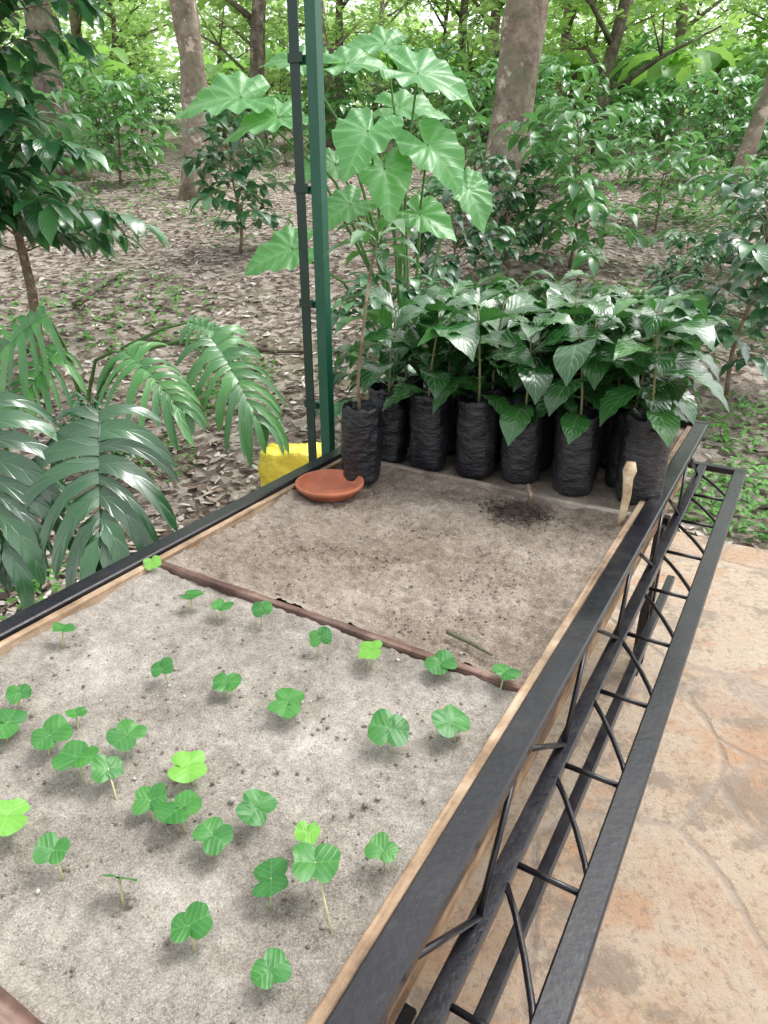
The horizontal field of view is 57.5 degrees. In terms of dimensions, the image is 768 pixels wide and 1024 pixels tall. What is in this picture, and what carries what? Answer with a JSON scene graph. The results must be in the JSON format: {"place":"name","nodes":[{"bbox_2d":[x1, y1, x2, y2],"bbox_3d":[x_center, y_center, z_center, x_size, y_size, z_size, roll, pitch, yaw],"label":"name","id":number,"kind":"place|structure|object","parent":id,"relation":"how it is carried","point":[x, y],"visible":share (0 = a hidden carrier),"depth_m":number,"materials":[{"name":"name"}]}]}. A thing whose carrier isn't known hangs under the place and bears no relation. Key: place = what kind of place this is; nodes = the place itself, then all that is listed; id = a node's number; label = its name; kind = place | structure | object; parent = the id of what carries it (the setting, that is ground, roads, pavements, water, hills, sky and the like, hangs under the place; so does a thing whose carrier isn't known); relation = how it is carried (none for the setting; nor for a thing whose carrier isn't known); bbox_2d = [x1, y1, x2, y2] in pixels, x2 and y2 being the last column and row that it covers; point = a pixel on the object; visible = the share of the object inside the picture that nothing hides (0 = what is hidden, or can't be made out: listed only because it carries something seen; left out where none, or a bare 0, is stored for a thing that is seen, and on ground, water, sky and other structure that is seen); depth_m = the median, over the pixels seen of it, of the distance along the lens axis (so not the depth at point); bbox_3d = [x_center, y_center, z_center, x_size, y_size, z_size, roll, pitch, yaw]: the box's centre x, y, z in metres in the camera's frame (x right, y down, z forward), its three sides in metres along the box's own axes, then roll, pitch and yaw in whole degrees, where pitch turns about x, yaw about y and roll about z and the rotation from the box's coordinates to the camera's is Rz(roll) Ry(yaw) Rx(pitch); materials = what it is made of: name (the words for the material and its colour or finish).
{"place":"outdoors","nodes":[
{"label":"outdoors","id":0,"kind":"place"},
{"bbox_2d":[0,118,767,620],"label":"ground","id":1,"kind":"structure","parent":0,"point":[744,382],"depth_m":6.87,"materials":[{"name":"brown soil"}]},
{"bbox_2d":[0,0,85,259],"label":"coffee shrub","id":2,"kind":"object","parent":1,"relation":"on","point":[13,181],"visible":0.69,"depth_m":4.29,"materials":[{"name":"green plant"}]},
{"bbox_2d":[0,87,94,186],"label":"coffee shrub","id":3,"kind":"object","parent":1,"relation":"on","point":[77,117],"visible":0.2,"depth_m":9.56,"materials":[{"name":"green plant"}]},
{"bbox_2d":[22,0,94,181],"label":"forest tree","id":4,"kind":"object","parent":1,"relation":"on","point":[39,20],"visible":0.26,"depth_m":11.36,"materials":[{"name":"brown plant"}]},
{"bbox_2d":[0,0,169,392],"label":"coffee shrub","id":5,"kind":"object","parent":1,"relation":"on","point":[43,219],"visible":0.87,"depth_m":4.37,"materials":[{"name":"green plant"}]},
{"bbox_2d":[34,50,143,151],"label":"coffee shrub","id":6,"kind":"object","parent":1,"relation":"on","point":[71,73],"visible":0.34,"depth_m":14.45,"materials":[{"name":"green plant"}]},
{"bbox_2d":[0,392,179,608],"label":"monstera plant","id":7,"kind":"object","parent":1,"relation":"on","point":[31,486],"visible":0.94,"depth_m":2.50,"materials":[{"name":"green plant"}]},
{"bbox_2d":[59,44,147,145],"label":"banana plant","id":8,"kind":"object","parent":1,"relation":"on","point":[120,53],"visible":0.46,"depth_m":16.02,"materials":[{"name":"green plant"}]},
{"bbox_2d":[49,0,174,130],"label":"forest tree","id":9,"kind":"object","parent":1,"relation":"on","point":[116,39],"visible":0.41,"depth_m":18.13,"materials":[{"name":"green plant"}]},
{"bbox_2d":[56,64,179,184],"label":"coffee shrub","id":10,"kind":"object","parent":1,"relation":"on","point":[114,163],"visible":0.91,"depth_m":10.83,"materials":[{"name":"green plant"}]},
{"bbox_2d":[57,0,215,132],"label":"forest tree","id":11,"kind":"object","parent":1,"relation":"on","point":[75,18],"visible":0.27,"depth_m":18.11,"materials":[{"name":"green plant"}]},
{"bbox_2d":[0,305,288,467],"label":"monstera plant","id":12,"kind":"object","parent":1,"relation":"on","point":[225,348],"visible":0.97,"depth_m":3.55,"materials":[{"name":"green plant"}]},
{"bbox_2d":[112,68,181,145],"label":"coffee shrub","id":13,"kind":"object","parent":1,"relation":"on","point":[161,100],"visible":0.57,"depth_m":16.43,"materials":[{"name":"green plant"}]},
{"bbox_2d":[169,0,212,200],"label":"forest tree","id":14,"kind":"object","parent":1,"relation":"on","point":[187,29],"visible":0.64,"depth_m":9.62,"materials":[{"name":"brown plant"}]},
{"bbox_2d":[135,0,306,144],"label":"forest tree","id":15,"kind":"object","parent":1,"relation":"on","point":[222,20],"visible":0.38,"depth_m":15.81,"materials":[{"name":"green plant"}]},
{"bbox_2d":[198,0,265,160],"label":"forest tree","id":16,"kind":"object","parent":1,"relation":"on","point":[255,16],"visible":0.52,"depth_m":13.41,"materials":[{"name":"brown plant"}]},
{"bbox_2d":[174,109,293,253],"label":"coffee shrub","id":17,"kind":"object","parent":1,"relation":"on","point":[213,161],"visible":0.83,"depth_m":7.46,"materials":[{"name":"green plant"}]},
{"bbox_2d":[198,0,288,88],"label":"forest tree","id":18,"kind":"object","parent":1,"relation":"on","point":[231,40],"visible":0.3,"depth_m":21.59,"materials":[{"name":"green plant"}]},
{"bbox_2d":[258,442,321,486],"bbox_3d":[-0.502,-0.226,3.934,0.410,0.356,0.259,0,25,0],"label":"plastic sack","id":19,"kind":"object","parent":1,"relation":"on","point":[274,464],"visible":0.38,"depth_m":3.81,"materials":[{"name":"yellow plastic"}]},
{"bbox_2d":[287,0,334,461],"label":"lattice post","id":20,"kind":"object","parent":1,"relation":"on","point":[311,59],"visible":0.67,"depth_m":2.10,"materials":[{"name":"green metal"}]},
{"bbox_2d":[230,0,399,147],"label":"forest tree","id":21,"kind":"object","parent":1,"relation":"on","point":[332,36],"visible":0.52,"depth_m":15.55,"materials":[{"name":"green plant"}]},
{"bbox_2d":[173,25,492,372],"bbox_3d":[-0.261,-1.819,4.484,2.004,2.375,1.386,0,25,0],"label":"elephant ear plant","id":22,"kind":"object","parent":1,"relation":"on","point":[360,141],"visible":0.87,"depth_m":4.14,"materials":[{"name":"green plant"}]},
{"bbox_2d":[302,44,378,148],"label":"coffee shrub","id":23,"kind":"object","parent":1,"relation":"on","point":[336,102],"visible":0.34,"depth_m":14.63,"materials":[{"name":"green plant"}]},
{"bbox_2d":[0,119,767,619],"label":"ground weeds","id":24,"kind":"object","parent":1,"relation":"on","point":[716,475],"visible":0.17,"depth_m":5.69,"materials":[{"name":"green plant"}]},
{"bbox_2d":[315,267,453,418],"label":"coffee shrub","id":25,"kind":"object","parent":1,"relation":"on","point":[361,280],"visible":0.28,"depth_m":4.10,"materials":[{"name":"green plant"}]},
{"bbox_2d":[326,0,443,116],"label":"forest tree","id":26,"kind":"object","parent":1,"relation":"on","point":[384,25],"visible":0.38,"depth_m":22.84,"materials":[{"name":"green plant"}]},
{"bbox_2d":[8,0,767,119],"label":"distant foliage","id":27,"kind":"object","parent":1,"relation":"on","point":[214,60],"visible":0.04,"depth_m":37.02,"materials":[{"name":"green plant"}]},
{"bbox_2d":[371,42,476,147],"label":"coffee shrub","id":28,"kind":"object","parent":1,"relation":"on","point":[412,85],"visible":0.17,"depth_m":14.47,"materials":[{"name":"green plant"}]},
{"bbox_2d":[381,0,498,121],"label":"forest tree","id":29,"kind":"object","parent":1,"relation":"on","point":[431,43],"visible":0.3,"depth_m":16.85,"materials":[{"name":"green plant"}]},
{"bbox_2d":[391,175,528,308],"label":"coffee shrub","id":30,"kind":"object","parent":1,"relation":"on","point":[451,270],"visible":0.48,"depth_m":5.44,"materials":[{"name":"green plant"}]},
{"bbox_2d":[413,57,533,176],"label":"coffee shrub","id":31,"kind":"object","parent":1,"relation":"on","point":[483,82],"visible":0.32,"depth_m":11.38,"materials":[{"name":"green plant"}]},
{"bbox_2d":[417,108,534,215],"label":"coffee shrub","id":32,"kind":"object","parent":1,"relation":"on","point":[480,148],"visible":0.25,"depth_m":8.50,"materials":[{"name":"green plant"}]},
{"bbox_2d":[410,0,591,139],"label":"forest tree","id":33,"kind":"object","parent":1,"relation":"on","point":[496,9],"visible":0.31,"depth_m":15.90,"materials":[{"name":"green plant"}]},
{"bbox_2d":[446,153,563,277],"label":"coffee shrub","id":34,"kind":"object","parent":1,"relation":"on","point":[497,173],"visible":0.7,"depth_m":6.68,"materials":[{"name":"green plant"}]},
{"bbox_2d":[474,0,548,238],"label":"forest tree","id":35,"kind":"object","parent":1,"relation":"on","point":[523,27],"visible":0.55,"depth_m":7.90,"materials":[{"name":"brown plant"}]},
{"bbox_2d":[491,96,652,275],"bbox_3d":[1.977,-3.343,7.179,1.770,1.614,1.876,-13,28,-26],"label":"coffee shrub","id":36,"kind":"object","parent":1,"relation":"on","point":[591,199],"visible":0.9,"depth_m":6.87,"materials":[{"name":"green plant"}]},
{"bbox_2d":[529,54,614,188],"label":"coffee shrub","id":37,"kind":"object","parent":1,"relation":"on","point":[549,67],"visible":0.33,"depth_m":10.26,"materials":[{"name":"green plant"}]},
{"bbox_2d":[564,73,648,148],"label":"coffee shrub","id":38,"kind":"object","parent":1,"relation":"on","point":[615,91],"visible":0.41,"depth_m":13.85,"materials":[{"name":"green plant"}]},
{"bbox_2d":[547,0,672,114],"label":"forest tree","id":39,"kind":"object","parent":1,"relation":"on","point":[585,88],"visible":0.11,"depth_m":21.43,"materials":[{"name":"green plant"}]},
{"bbox_2d":[538,0,713,99],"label":"forest tree","id":40,"kind":"object","parent":1,"relation":"on","point":[567,3],"visible":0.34,"depth_m":17.83,"materials":[{"name":"green plant"}]},
{"bbox_2d":[591,92,687,181],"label":"coffee shrub","id":41,"kind":"object","parent":1,"relation":"on","point":[606,126],"visible":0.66,"depth_m":10.87,"materials":[{"name":"green plant"}]},
{"bbox_2d":[542,0,748,155],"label":"forest tree","id":42,"kind":"object","parent":1,"relation":"on","point":[613,39],"visible":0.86,"depth_m":14.10,"materials":[{"name":"green plant"}]},
{"bbox_2d":[613,31,710,139],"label":"coffee shrub","id":43,"kind":"object","parent":1,"relation":"on","point":[654,91],"visible":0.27,"depth_m":16.11,"materials":[{"name":"green plant"}]},
{"bbox_2d":[608,130,728,230],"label":"coffee shrub","id":44,"kind":"object","parent":1,"relation":"on","point":[657,196],"visible":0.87,"depth_m":8.48,"materials":[{"name":"green plant"}]},
{"bbox_2d":[609,44,735,150],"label":"banana plant","id":45,"kind":"object","parent":1,"relation":"on","point":[669,66],"visible":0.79,"depth_m":14.19,"materials":[{"name":"green plant"}]},
{"bbox_2d":[582,0,766,136],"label":"forest tree","id":46,"kind":"object","parent":1,"relation":"on","point":[678,31],"visible":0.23,"depth_m":18.22,"materials":[{"name":"green plant"}]},
{"bbox_2d":[641,235,725,313],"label":"coffee shrub","id":47,"kind":"object","parent":1,"relation":"on","point":[673,267],"visible":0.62,"depth_m":5.64,"materials":[{"name":"green plant"}]},
{"bbox_2d":[638,72,728,152],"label":"coffee shrub","id":48,"kind":"object","parent":1,"relation":"on","point":[664,130],"visible":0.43,"depth_m":13.52,"materials":[{"name":"green plant"}]},
{"bbox_2d":[643,173,767,399],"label":"coffee shrub","id":49,"kind":"object","parent":1,"relation":"on","point":[748,194],"visible":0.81,"depth_m":4.61,"materials":[{"name":"green plant"}]},
{"bbox_2d":[645,149,767,276],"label":"coffee shrub","id":50,"kind":"object","parent":1,"relation":"on","point":[759,166],"visible":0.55,"depth_m":7.15,"materials":[{"name":"green plant"}]},
{"bbox_2d":[649,66,765,178],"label":"coffee shrub","id":51,"kind":"object","parent":1,"relation":"on","point":[723,133],"visible":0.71,"depth_m":10.79,"materials":[{"name":"green plant"}]},
{"bbox_2d":[713,0,767,101],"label":"forest tree","id":52,"kind":"object","parent":1,"relation":"on","point":[763,23],"visible":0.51,"depth_m":15.88,"materials":[{"name":"green plant"}]},
{"bbox_2d":[714,51,767,153],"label":"coffee shrub","id":53,"kind":"object","parent":1,"relation":"on","point":[762,59],"visible":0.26,"depth_m":14.65,"materials":[{"name":"green plant"}]},
{"bbox_2d":[730,73,767,213],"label":"forest tree","id":54,"kind":"object","parent":1,"relation":"on","point":[752,137],"visible":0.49,"depth_m":9.17,"materials":[{"name":"brown plant"}]},
{"bbox_2d":[2,0,767,118],"label":"sky","id":55,"kind":"structure","parent":0,"point":[424,15],"materials":[{"name":"white"}]},
{"bbox_2d":[406,531,767,1023],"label":"patio","id":56,"kind":"structure","parent":0,"point":[682,938],"depth_m":1.87,"materials":[{"name":"beige stone"}]},
{"bbox_2d":[0,418,746,1023],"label":"raised nursery bed","id":57,"kind":"object","parent":56,"relation":"on","point":[404,936],"visible":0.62,"depth_m":1.23,"materials":[{"name":"black paint"}]},
{"bbox_2d":[0,471,606,1023],"bbox_3d":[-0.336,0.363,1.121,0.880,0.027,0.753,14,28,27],"label":"sand","id":58,"kind":"structure","parent":57,"relation":"in","point":[40,997],"depth_m":1.02,"materials":[{"name":"grey sand"}]},
{"bbox_2d":[0,798,29,839],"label":"coffee sprout","id":59,"kind":"object","parent":58,"relation":"on","point":[13,819],"visible":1,"depth_m":0.94,"materials":[{"name":"green plant"}]},
{"bbox_2d":[32,832,69,880],"bbox_3d":[-0.423,0.445,0.900,0.042,0.050,0.039,0,25,0],"label":"coffee sprout","id":60,"kind":"object","parent":58,"relation":"on","point":[50,848],"visible":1,"depth_m":0.89,"materials":[{"name":"green plant"}]},
{"bbox_2d":[31,714,72,756],"bbox_3d":[-0.517,0.357,1.091,0.058,0.050,0.056,-21,32,-38],"label":"coffee sprout","id":61,"kind":"object","parent":58,"relation":"on","point":[52,731],"visible":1,"depth_m":1.08,"materials":[{"name":"green plant"}]},
{"bbox_2d":[52,740,98,782],"bbox_3d":[-0.457,0.379,1.050,0.063,0.045,0.060,0,25,0],"label":"coffee sprout","id":62,"kind":"object","parent":58,"relation":"on","point":[76,753],"visible":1,"depth_m":1.04,"materials":[{"name":"green plant"}]},
{"bbox_2d":[91,754,123,801],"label":"coffee sprout","id":63,"kind":"object","parent":58,"relation":"on","point":[104,768],"visible":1,"depth_m":1.02,"materials":[{"name":"green plant"}]},
{"bbox_2d":[106,719,146,758],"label":"coffee sprout","id":64,"kind":"object","parent":58,"relation":"on","point":[125,734],"visible":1,"depth_m":1.08,"materials":[{"name":"green plant"}]},
{"bbox_2d":[131,782,166,819],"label":"coffee sprout","id":65,"kind":"object","parent":58,"relation":"on","point":[148,797],"visible":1,"depth_m":0.98,"materials":[{"name":"green plant"}]},
{"bbox_2d":[154,790,201,832],"bbox_3d":[-0.278,0.419,0.959,0.059,0.047,0.054,-22,32,-39],"label":"coffee sprout","id":66,"kind":"object","parent":58,"relation":"on","point":[183,806],"visible":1,"depth_m":0.95,"materials":[{"name":"green plant"}]},
{"bbox_2d":[168,750,206,785],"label":"coffee sprout","id":67,"kind":"object","parent":58,"relation":"on","point":[187,767],"visible":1,"depth_m":1.03,"materials":[{"name":"green plant"}]},
{"bbox_2d":[170,901,212,952],"bbox_3d":[-0.223,0.488,0.817,0.048,0.041,0.044,-5,25,-10],"label":"coffee sprout","id":68,"kind":"object","parent":58,"relation":"on","point":[194,920],"visible":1,"depth_m":0.81,"materials":[{"name":"green plant"}]},
{"bbox_2d":[192,816,233,857],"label":"coffee sprout","id":69,"kind":"object","parent":58,"relation":"on","point":[214,834],"visible":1,"depth_m":0.92,"materials":[{"name":"green plant"}]},
{"bbox_2d":[236,788,276,828],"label":"coffee sprout","id":70,"kind":"object","parent":58,"relation":"on","point":[254,807],"visible":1,"depth_m":0.96,"materials":[{"name":"green plant"}]},
{"bbox_2d":[252,857,287,909],"bbox_3d":[-0.139,0.462,0.866,0.046,0.047,0.049,0,25,0],"label":"coffee sprout","id":71,"kind":"object","parent":58,"relation":"on","point":[270,875],"visible":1,"depth_m":0.86,"materials":[{"name":"green plant"}]},
{"bbox_2d":[250,948,291,989],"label":"coffee sprout","id":72,"kind":"object","parent":58,"relation":"on","point":[270,968],"visible":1,"depth_m":0.76,"materials":[{"name":"green plant"}]},
{"bbox_2d":[267,687,304,718],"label":"coffee sprout","id":73,"kind":"object","parent":58,"relation":"on","point":[286,703],"visible":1,"depth_m":1.16,"materials":[{"name":"green plant"}]},
{"bbox_2d":[0,488,609,1019],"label":"pebbles","id":74,"kind":"object","parent":58,"relation":"on","point":[232,800],"visible":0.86,"depth_m":1.06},
{"bbox_2d":[292,842,340,933],"bbox_3d":[-0.083,0.457,0.852,0.059,0.068,0.084,0,25,0],"label":"coffee sprout","id":75,"kind":"object","parent":58,"relation":"on","point":[320,863],"visible":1,"depth_m":0.85,"materials":[{"name":"green plant"}]},
{"bbox_2d":[364,831,398,871],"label":"coffee sprout","id":76,"kind":"object","parent":58,"relation":"on","point":[381,847],"visible":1,"depth_m":0.90,"materials":[{"name":"green plant"}]},
{"bbox_2d":[367,708,409,753],"bbox_3d":[0.007,0.350,1.099,0.066,0.056,0.058,0,25,0],"label":"coffee sprout","id":77,"kind":"object","parent":58,"relation":"on","point":[385,726],"visible":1,"depth_m":1.09,"materials":[{"name":"green plant"}]},
{"bbox_2d":[431,704,469,742],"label":"coffee sprout","id":78,"kind":"object","parent":58,"relation":"on","point":[449,720],"visible":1,"depth_m":1.11,"materials":[{"name":"green plant"}]},
{"bbox_2d":[165,465,628,683],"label":"sand","id":79,"kind":"structure","parent":57,"relation":"in","point":[559,608],"depth_m":1.67,"materials":[{"name":"brown sand"}]},
{"bbox_2d":[0,474,615,1023],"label":"sand crumbs","id":80,"kind":"object","parent":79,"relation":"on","point":[22,962],"visible":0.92,"depth_m":1.51,"materials":[{"name":"brown sand"}]},
{"bbox_2d":[295,469,363,501],"bbox_3d":[-0.157,-0.073,2.027,0.199,0.034,0.199,0,25,0],"label":"clay saucer","id":81,"kind":"object","parent":79,"relation":"on","point":[329,485],"visible":0.98,"depth_m":2.05,"materials":[{"name":"ceramic"}]},
{"bbox_2d":[322,217,424,484],"bbox_3d":[-0.027,-0.440,1.984,0.265,0.735,0.265,14,28,27],"label":"bagged seedling","id":82,"kind":"object","parent":79,"relation":"on","point":[361,437],"visible":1,"depth_m":2.00,"materials":[{"name":"black plastic"}]},
{"bbox_2d":[396,429,683,511],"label":"sand","id":83,"kind":"structure","parent":57,"relation":"in","point":[602,493],"depth_m":2.09,"materials":[{"name":"brown sand"}]},
{"bbox_2d":[335,286,438,463],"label":"bagged seedling","id":84,"kind":"object","parent":83,"relation":"on","point":[395,418],"visible":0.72,"depth_m":2.17,"materials":[{"name":"green plant"}]},
{"bbox_2d":[359,306,454,444],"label":"bagged seedling","id":85,"kind":"object","parent":83,"relation":"on","point":[383,358],"visible":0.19,"depth_m":2.25,"materials":[{"name":"green plant"}]},
{"bbox_2d":[357,301,503,471],"bbox_3d":[0.170,-0.368,2.108,0.350,0.502,0.370,17,30,33],"label":"bagged seedling","id":86,"kind":"object","parent":83,"relation":"on","point":[429,438],"visible":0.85,"depth_m":2.10,"materials":[{"name":"green plant"}]},
{"bbox_2d":[386,303,498,453],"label":"bagged seedling","id":87,"kind":"object","parent":83,"relation":"on","point":[412,332],"visible":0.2,"depth_m":2.24,"materials":[{"name":"green plant"}]},
{"bbox_2d":[412,289,535,479],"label":"bagged seedling","id":88,"kind":"object","parent":83,"relation":"on","point":[477,425],"visible":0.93,"depth_m":2.04,"materials":[{"name":"black plastic"}]},
{"bbox_2d":[431,288,556,462],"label":"bagged seedling","id":89,"kind":"object","parent":83,"relation":"on","point":[518,302],"visible":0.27,"depth_m":2.13,"materials":[{"name":"green plant"}]},
{"bbox_2d":[475,309,614,483],"bbox_3d":[0.424,-0.327,2.020,0.278,0.500,0.325,-10,27,-21],"label":"bagged seedling","id":90,"kind":"object","parent":83,"relation":"on","point":[521,452],"visible":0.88,"depth_m":1.98,"materials":[{"name":"black plastic"}]},
{"bbox_2d":[498,309,601,470],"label":"bagged seedling","id":91,"kind":"object","parent":83,"relation":"on","point":[549,440],"visible":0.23,"depth_m":2.09,"materials":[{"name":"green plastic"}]},
{"bbox_2d":[522,284,624,456],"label":"bagged seedling","id":92,"kind":"object","parent":83,"relation":"on","point":[554,301],"visible":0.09,"depth_m":2.13,"materials":[{"name":"green plant"}]},
{"bbox_2d":[514,311,641,496],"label":"bagged seedling","id":93,"kind":"object","parent":83,"relation":"on","point":[575,453],"visible":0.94,"depth_m":1.92,"materials":[{"name":"black plastic"}]},
{"bbox_2d":[531,298,669,476],"bbox_3d":[0.614,-0.349,2.041,0.284,0.522,0.344,-15,28,-29],"label":"bagged seedling","id":94,"kind":"object","parent":83,"relation":"on","point":[594,371],"visible":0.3,"depth_m":1.94,"materials":[{"name":"green plant"}]},
{"bbox_2d":[573,311,674,467],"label":"bagged seedling","id":95,"kind":"object","parent":83,"relation":"on","point":[615,334],"visible":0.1,"depth_m":2.12,"materials":[{"name":"green plant"}]},
{"bbox_2d":[579,305,721,487],"bbox_3d":[0.712,-0.310,1.960,0.293,0.520,0.308,-18,30,-34],"label":"bagged seedling","id":96,"kind":"object","parent":83,"relation":"on","point":[662,361],"visible":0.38,"depth_m":1.92,"materials":[{"name":"green plant"}]},
{"bbox_2d":[599,297,717,413],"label":"bagged seedling","id":97,"kind":"object","parent":83,"relation":"on","point":[641,359],"visible":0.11,"depth_m":2.00,"materials":[{"name":"green plant"}]},
{"bbox_2d":[599,293,729,504],"bbox_3d":[0.737,-0.296,1.884,0.314,0.557,0.330,5,25,10],"label":"bagged seedling","id":98,"kind":"object","parent":83,"relation":"on","point":[645,446],"visible":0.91,"depth_m":1.85,"materials":[{"name":"green plant"}]},
{"bbox_2d":[616,301,727,424],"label":"bagged seedling","id":99,"kind":"object","parent":83,"relation":"on","point":[684,407],"visible":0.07,"depth_m":2.13,"materials":[{"name":"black plant"}]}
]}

